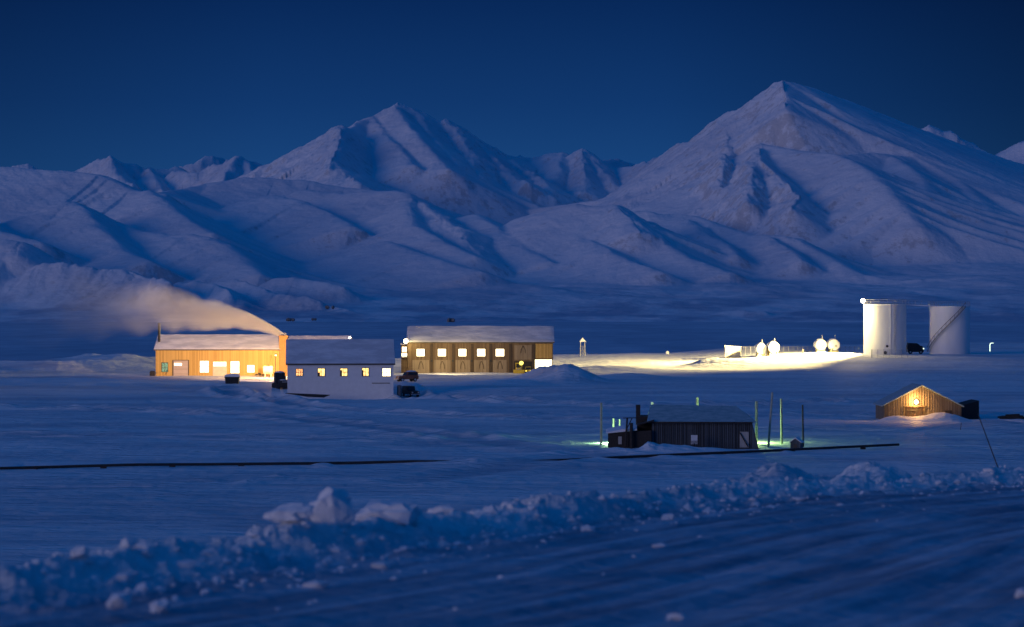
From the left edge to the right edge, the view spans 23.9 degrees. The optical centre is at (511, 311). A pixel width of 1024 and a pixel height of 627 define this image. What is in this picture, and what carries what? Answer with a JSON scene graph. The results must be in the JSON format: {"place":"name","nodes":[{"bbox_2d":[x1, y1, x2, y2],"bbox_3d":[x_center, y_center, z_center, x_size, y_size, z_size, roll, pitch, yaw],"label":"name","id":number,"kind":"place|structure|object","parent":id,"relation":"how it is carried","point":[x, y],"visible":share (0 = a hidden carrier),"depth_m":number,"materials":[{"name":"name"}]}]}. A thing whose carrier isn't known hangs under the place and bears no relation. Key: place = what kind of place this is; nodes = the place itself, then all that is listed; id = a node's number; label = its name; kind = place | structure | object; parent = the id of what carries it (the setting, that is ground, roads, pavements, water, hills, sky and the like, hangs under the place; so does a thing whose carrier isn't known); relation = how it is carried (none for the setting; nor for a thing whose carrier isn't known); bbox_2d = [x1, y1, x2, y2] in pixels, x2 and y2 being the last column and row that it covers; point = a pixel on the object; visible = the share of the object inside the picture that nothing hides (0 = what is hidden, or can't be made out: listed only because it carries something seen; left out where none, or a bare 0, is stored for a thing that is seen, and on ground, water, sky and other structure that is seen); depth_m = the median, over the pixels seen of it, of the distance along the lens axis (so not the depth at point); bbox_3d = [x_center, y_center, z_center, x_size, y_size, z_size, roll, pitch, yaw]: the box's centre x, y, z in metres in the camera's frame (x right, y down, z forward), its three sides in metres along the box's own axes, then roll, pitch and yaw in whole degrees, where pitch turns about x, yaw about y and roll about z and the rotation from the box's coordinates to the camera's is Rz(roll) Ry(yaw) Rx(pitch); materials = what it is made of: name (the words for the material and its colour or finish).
{"place":"outdoors","nodes":[
{"label":"outdoors","id":0,"kind":"place"},
{"bbox_2d":[0,342,1023,626],"bbox_3d":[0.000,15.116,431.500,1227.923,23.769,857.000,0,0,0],"label":"ground","id":1,"kind":"structure","parent":0,"point":[940,556],"depth_m":156.99,"materials":[{"name":"white snow"}]},
{"bbox_2d":[70,546,88,557],"bbox_3d":[-6.894,3.841,38.507,0.312,0.210,0.238,0,0,0],"label":"snow block","id":2,"kind":"object","parent":1,"relation":"on","point":[76,551],"depth_m":38.42,"materials":[{"name":"white snow"}]},
{"bbox_2d":[105,590,132,609],"bbox_3d":[-5.474,4.028,33.592,0.363,0.271,0.310,0,0,10],"label":"snow block","id":3,"kind":"object","parent":1,"relation":"on","point":[117,600],"depth_m":33.52,"materials":[{"name":"white snow"}]},
{"bbox_2d":[120,537,136,547],"bbox_3d":[-6.338,3.817,39.805,0.248,0.218,0.223,0,0,31],"label":"snow block","id":4,"kind":"object","parent":1,"relation":"on","point":[129,542],"depth_m":39.73,"materials":[{"name":"white snow"}]},
{"bbox_2d":[149,598,170,612],"bbox_3d":[-5.045,4.234,34.601,0.303,0.249,0.283,0,0,0],"label":"snow block","id":5,"kind":"object","parent":1,"relation":"on","point":[163,605],"depth_m":34.55,"materials":[{"name":"white snow"}]},
{"bbox_2d":[200,548,218,554],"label":"snow block","id":6,"kind":"object","parent":1,"relation":"on","point":[211,551],"depth_m":40.92,"materials":[{"name":"white snow"}]},
{"bbox_2d":[154,323,288,375],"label":"workshop","id":7,"kind":"structure","parent":1,"relation":"on","point":[211,355],"depth_m":500.00,"materials":[{"name":"wood"}]},
{"bbox_2d":[161,362,167,371],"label":"window","id":8,"kind":"structure","parent":7,"relation":"in","point":[164,365],"depth_m":499.98,"materials":[{"name":"green glass"}]},
{"bbox_2d":[172,360,188,375],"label":"door","id":9,"kind":"structure","parent":7,"relation":"in","point":[179,368],"depth_m":499.98,"materials":[{"name":"brown"}]},
{"bbox_2d":[200,361,208,372],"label":"window","id":10,"kind":"structure","parent":7,"relation":"in","point":[204,365],"depth_m":499.98,"materials":[{"name":"grey glass"}]},
{"bbox_2d":[213,361,226,375],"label":"door","id":11,"kind":"structure","parent":7,"relation":"in","point":[219,367],"depth_m":499.98,"materials":[{"name":"grey"}]},
{"bbox_2d":[230,361,239,373],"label":"window","id":12,"kind":"structure","parent":7,"relation":"in","point":[234,365],"depth_m":499.98,"materials":[{"name":"grey glass"}]},
{"bbox_2d":[247,365,254,372],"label":"window","id":13,"kind":"structure","parent":7,"relation":"in","point":[250,368],"depth_m":499.98,"materials":[{"name":"grey glass"}]},
{"bbox_2d":[0,460,449,469],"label":"pipeline","id":14,"kind":"object","parent":1,"relation":"on","point":[189,464],"visible":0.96,"depth_m":206.28,"materials":[{"name":"black metal"}]},
{"bbox_2d":[224,374,239,383],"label":"skip container","id":15,"kind":"object","parent":1,"relation":"on","point":[232,378],"visible":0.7,"depth_m":432.00,"materials":[{"name":"metal"}]},
{"bbox_2d":[263,365,272,376],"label":"fuel tank","id":16,"kind":"object","parent":1,"relation":"on","point":[268,369],"visible":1,"depth_m":491.32,"materials":[{"name":"paint"}]},
{"bbox_2d":[272,371,286,388],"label":"tracked loader","id":17,"kind":"object","parent":1,"relation":"on","point":[280,380],"visible":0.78,"depth_m":423.85,"materials":[{"name":"metal"}]},
{"bbox_2d":[263,502,313,522],"bbox_3d":[-4.202,3.790,45.495,0.959,0.379,0.571,0,0,0],"label":"snow block","id":18,"kind":"object","parent":1,"relation":"on","point":[298,511],"depth_m":45.30,"materials":[{"name":"white snow"}]},
{"bbox_2d":[286,393,328,397],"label":"cellar hatch","id":19,"kind":"object","parent":1,"relation":"on","point":[314,395],"visible":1,"depth_m":399.92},
{"bbox_2d":[288,335,351,338],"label":"wing","id":20,"kind":"structure","parent":1,"relation":"on","point":[319,337],"depth_m":515.70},
{"bbox_2d":[321,560,328,565],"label":"snow block","id":21,"kind":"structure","parent":1,"relation":"on","point":[325,562],"depth_m":42.96,"materials":[{"name":"white snow"}]},
{"bbox_2d":[309,487,352,525],"bbox_3d":[-3.559,3.826,47.004,0.865,0.822,0.707,0,0,-24],"label":"snow block","id":22,"kind":"object","parent":1,"relation":"on","point":[331,505],"depth_m":46.78,"materials":[{"name":"white snow"}]},
{"bbox_2d":[286,339,394,399],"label":"white house","id":23,"kind":"structure","parent":1,"relation":"on","point":[356,369],"depth_m":405.40,"materials":[{"name":"wood"}]},
{"bbox_2d":[296,368,302,375],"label":"window","id":24,"kind":"structure","parent":23,"relation":"in","point":[299,371],"depth_m":404.40,"materials":[{"name":"orange"}]},
{"bbox_2d":[318,368,324,375],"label":"window","id":25,"kind":"structure","parent":23,"relation":"in","point":[321,371],"depth_m":404.69,"materials":[{"name":"yellow glass"}]},
{"bbox_2d":[340,368,347,375],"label":"window","id":26,"kind":"structure","parent":23,"relation":"in","point":[343,371],"depth_m":404.99,"materials":[{"name":"yellow glass"}]},
{"bbox_2d":[362,368,368,375],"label":"window","id":27,"kind":"structure","parent":23,"relation":"in","point":[365,371],"depth_m":405.39,"materials":[{"name":"yellow glass"}]},
{"bbox_2d":[372,383,388,398],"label":"door","id":28,"kind":"structure","parent":23,"relation":"in","point":[380,390],"depth_m":405.49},
{"bbox_2d":[382,368,390,376],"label":"window","id":29,"kind":"structure","parent":23,"relation":"in","point":[386,372],"depth_m":405.59,"materials":[{"name":"grey glass"}]},
{"bbox_2d":[355,501,420,524],"bbox_3d":[-2.542,4.162,49.491,1.344,0.551,0.832,0,0,0],"label":"snow block","id":30,"kind":"object","parent":1,"relation":"on","point":[402,512],"depth_m":49.21,"materials":[{"name":"white snow"}]},
{"bbox_2d":[397,385,401,396],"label":"fuel drum","id":31,"kind":"object","parent":1,"relation":"on","point":[399,390],"visible":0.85,"depth_m":406.65,"materials":[{"name":"grey paint"}]},
{"bbox_2d":[400,341,407,372],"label":"garage annex","id":32,"kind":"object","parent":1,"relation":"on","point":[404,357],"visible":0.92,"depth_m":523.00,"materials":[{"name":"brown"}]},
{"bbox_2d":[395,370,418,380],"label":"parked car","id":33,"kind":"object","parent":1,"relation":"on","point":[411,375],"visible":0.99,"depth_m":461.58,"materials":[{"name":"red paint"}]},
{"bbox_2d":[402,386,419,396],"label":"parked car","id":34,"kind":"object","parent":1,"relation":"on","point":[410,391],"visible":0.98,"depth_m":409.46,"materials":[{"name":"paint"}]},
{"bbox_2d":[427,504,454,514],"bbox_3d":[-1.548,4.323,52.492,0.646,0.261,0.311,0,0,13],"label":"snow block","id":35,"kind":"object","parent":1,"relation":"on","point":[446,509],"depth_m":52.38,"materials":[{"name":"white snow"}]},
{"bbox_2d":[407,326,553,372],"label":"garage","id":36,"kind":"structure","parent":1,"relation":"on","point":[466,349],"depth_m":520.00,"materials":[{"name":"wood"}]},
{"bbox_2d":[416,348,424,356],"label":"window","id":37,"kind":"structure","parent":36,"relation":"in","point":[420,352],"depth_m":520.02,"materials":[{"name":"grey glass"}]},
{"bbox_2d":[412,360,428,372],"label":"door","id":38,"kind":"structure","parent":36,"relation":"in","point":[420,366],"depth_m":519.89,"materials":[{"name":"brown wood"}]},
{"bbox_2d":[437,348,445,356],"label":"window","id":39,"kind":"structure","parent":36,"relation":"in","point":[441,352],"depth_m":520.02,"materials":[{"name":"grey glass"}]},
{"bbox_2d":[434,360,450,372],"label":"door","id":40,"kind":"structure","parent":36,"relation":"in","point":[440,366],"depth_m":519.89,"materials":[{"name":"brown wood"}]},
{"bbox_2d":[458,348,466,356],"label":"window","id":41,"kind":"structure","parent":36,"relation":"in","point":[462,352],"depth_m":520.02,"materials":[{"name":"grey glass"}]},
{"bbox_2d":[456,360,469,372],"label":"door","id":42,"kind":"structure","parent":36,"relation":"in","point":[462,366],"depth_m":519.89,"materials":[{"name":"brown wood"}]},
{"bbox_2d":[477,348,485,356],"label":"window","id":43,"kind":"structure","parent":36,"relation":"in","point":[481,352],"depth_m":520.02,"materials":[{"name":"grey glass"}]},
{"bbox_2d":[474,360,488,372],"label":"door","id":44,"kind":"structure","parent":36,"relation":"in","point":[480,366],"depth_m":519.89,"materials":[{"name":"brown wood"}]},
{"bbox_2d":[495,348,504,356],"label":"window","id":45,"kind":"structure","parent":36,"relation":"in","point":[499,352],"depth_m":520.02,"materials":[{"name":"grey glass"}]},
{"bbox_2d":[493,360,506,372],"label":"door","id":46,"kind":"structure","parent":36,"relation":"in","point":[499,366],"depth_m":519.89,"materials":[{"name":"brown wood"}]},
{"bbox_2d":[514,345,522,359],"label":"loft door","id":47,"kind":"structure","parent":36,"relation":"in","point":[517,348],"depth_m":519.89,"materials":[{"name":"brown wood"}]},
{"bbox_2d":[520,345,531,359],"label":"loft door","id":48,"kind":"structure","parent":36,"relation":"in","point":[527,349],"depth_m":519.89,"materials":[{"name":"brown wood"}]},
{"bbox_2d":[535,359,552,367],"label":"bright doorway","id":49,"kind":"structure","parent":36,"relation":"in","point":[538,362],"depth_m":520.02,"materials":[{"name":"white"}]},
{"bbox_2d":[8,465,1023,609],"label":"snow crumbs","id":50,"kind":"object","parent":1,"relation":"on","point":[145,548],"visible":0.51,"depth_m":44.03,"materials":[{"name":"white snow"}]},
{"bbox_2d":[513,363,524,373],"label":"yellow loader","id":51,"kind":"object","parent":1,"relation":"on","point":[518,368],"visible":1,"depth_m":512.35,"materials":[{"name":"metal"}]},
{"bbox_2d":[579,338,585,355],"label":"beacon tower","id":52,"kind":"structure","parent":1,"relation":"on","point":[582,340],"depth_m":689.30,"materials":[{"name":"white metal"}]},
{"bbox_2d":[600,403,601,444],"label":"pole","id":53,"kind":"object","parent":1,"relation":"on","point":[600,423],"visible":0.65,"depth_m":239.91,"materials":[{"name":"brown wood"}]},
{"bbox_2d":[661,513,674,519],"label":"snow block","id":54,"kind":"object","parent":1,"relation":"on","point":[669,516],"depth_m":57.92,"materials":[{"name":"white snow"}]},
{"bbox_2d":[666,613,685,619],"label":"snow block","id":55,"kind":"object","parent":1,"relation":"on","point":[680,616],"depth_m":34.42,"materials":[{"name":"white snow"}]},
{"bbox_2d":[606,404,758,448],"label":"plank hut","id":56,"kind":"object","parent":1,"relation":"on","point":[725,427],"visible":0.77,"depth_m":235.01,"materials":[{"name":"brown wood"}]},
{"bbox_2d":[740,432,748,446],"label":"door","id":57,"kind":"structure","parent":56,"relation":"in","point":[744,436],"depth_m":234.68,"materials":[{"name":"white wood"}]},
{"bbox_2d":[691,435,696,446],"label":"notice board","id":58,"kind":"object","parent":1,"relation":"on","point":[693,439],"visible":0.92,"depth_m":233.11,"materials":[{"name":"white"}]},
{"bbox_2d":[545,443,899,460],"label":"pipeline","id":59,"kind":"object","parent":1,"relation":"on","point":[767,450],"visible":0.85,"depth_m":226.56,"materials":[{"name":"black metal"}]},
{"bbox_2d":[725,345,740,357],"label":"box hut","id":60,"kind":"object","parent":1,"relation":"on","point":[732,351],"visible":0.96,"depth_m":640.04,"materials":[{"name":"paint"}]},
{"bbox_2d":[755,401,757,443],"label":"pole","id":61,"kind":"object","parent":1,"relation":"on","point":[756,418],"visible":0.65,"depth_m":242.90,"materials":[{"name":"brown wood"}]},
{"bbox_2d":[754,343,766,356],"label":"storage tank","id":62,"kind":"object","parent":1,"relation":"on","point":[760,349],"visible":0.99,"depth_m":627.98,"materials":[{"name":"white metal"}]},
{"bbox_2d":[767,392,772,446],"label":"pole","id":63,"kind":"object","parent":1,"relation":"on","point":[769,430],"visible":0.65,"depth_m":237.92,"materials":[{"name":"brown wood"}]},
{"bbox_2d":[766,337,779,355],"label":"storage tank","id":64,"kind":"object","parent":1,"relation":"on","point":[773,346],"visible":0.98,"depth_m":625.98,"materials":[{"name":"white metal"}]},
{"bbox_2d":[780,399,782,443],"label":"pole","id":65,"kind":"object","parent":1,"relation":"on","point":[781,417],"visible":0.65,"depth_m":242.91,"materials":[{"name":"brown wood"}]},
{"bbox_2d":[789,437,803,447],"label":"dog kennel","id":66,"kind":"object","parent":1,"relation":"on","point":[796,442],"visible":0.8,"depth_m":236.03,"materials":[{"name":"brown wood"}]},
{"bbox_2d":[741,346,859,354],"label":"wire fence","id":67,"kind":"object","parent":1,"relation":"on","point":[798,346],"visible":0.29,"depth_m":649.95,"materials":[{"name":"metal"}]},
{"bbox_2d":[802,405,803,446],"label":"pole","id":68,"kind":"object","parent":1,"relation":"on","point":[803,424],"visible":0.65,"depth_m":237.93,"materials":[{"name":"brown wood"}]},
{"bbox_2d":[813,339,826,351],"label":"storage tank","id":69,"kind":"object","parent":1,"relation":"on","point":[819,345],"visible":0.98,"depth_m":629.98,"materials":[{"name":"white metal"}]},
{"bbox_2d":[826,338,839,352],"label":"storage tank","id":70,"kind":"object","parent":1,"relation":"on","point":[834,343],"visible":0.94,"depth_m":627.98,"materials":[{"name":"white metal"}]},
{"bbox_2d":[863,299,906,354],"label":"oil tank","id":71,"kind":"object","parent":1,"relation":"on","point":[884,325],"visible":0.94,"depth_m":595.72,"materials":[{"name":"white metal"}]},
{"bbox_2d":[871,349,907,357],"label":"pipe fence","id":72,"kind":"object","parent":1,"relation":"on","point":[895,350],"visible":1,"depth_m":585.99,"materials":[{"name":"metal"}]},
{"bbox_2d":[906,343,923,353],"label":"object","id":73,"kind":"object","parent":1,"relation":"on","point":[913,347],"visible":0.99,"depth_m":604.00,"materials":[{"name":"paint"}]},
{"bbox_2d":[873,383,978,418],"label":"gabled cabin","id":74,"kind":"object","parent":1,"relation":"on","point":[900,402],"visible":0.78,"depth_m":297.00,"materials":[{"name":"brown wood"}]},
{"bbox_2d":[903,406,925,416],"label":"doorway","id":75,"kind":"structure","parent":74,"relation":"in","point":[909,411],"depth_m":296.95,"materials":[{"name":"brown wood"}]},
{"bbox_2d":[927,301,969,353],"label":"oil tank","id":76,"kind":"object","parent":1,"relation":"on","point":[950,328],"visible":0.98,"depth_m":598.70,"materials":[{"name":"white metal"}]},
{"bbox_2d":[902,300,934,306],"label":"gangway","id":77,"kind":"object","parent":76,"relation":"on","point":[921,303],"visible":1,"depth_m":600.51,"materials":[{"name":"metal"}]},
{"bbox_2d":[978,414,997,466],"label":"leaning stake","id":78,"kind":"object","parent":1,"relation":"on","point":[988,441],"visible":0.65,"depth_m":149.97,"materials":[{"name":"brown wood"}]},
{"bbox_2d":[997,414,1023,418],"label":"timber pile","id":79,"kind":"object","parent":1,"relation":"on","point":[1012,416],"visible":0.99,"depth_m":299.69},
{"bbox_2d":[1014,588,1023,596],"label":"snow block","id":80,"kind":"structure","parent":1,"relation":"on","point":[1019,592],"depth_m":36.94,"materials":[{"name":"white snow"}]},
{"bbox_2d":[0,80,1023,321],"bbox_3d":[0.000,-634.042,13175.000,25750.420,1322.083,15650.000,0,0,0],"label":"mountains","id":81,"kind":"structure","parent":0,"point":[783,201],"depth_m":8722.18,"materials":[{"name":"white snow"}]},
{"bbox_2d":[0,322,1023,360],"bbox_3d":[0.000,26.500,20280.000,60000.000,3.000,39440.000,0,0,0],"label":"fjord ice","id":82,"kind":"structure","parent":0,"point":[28,341],"depth_m":2697.27,"materials":[{"name":"white ice"}]},
{"bbox_2d":[0,0,1023,171],"label":"sky","id":83,"kind":"structure","parent":0,"point":[155,84],"materials":[{"name":"blue"}]}
]}

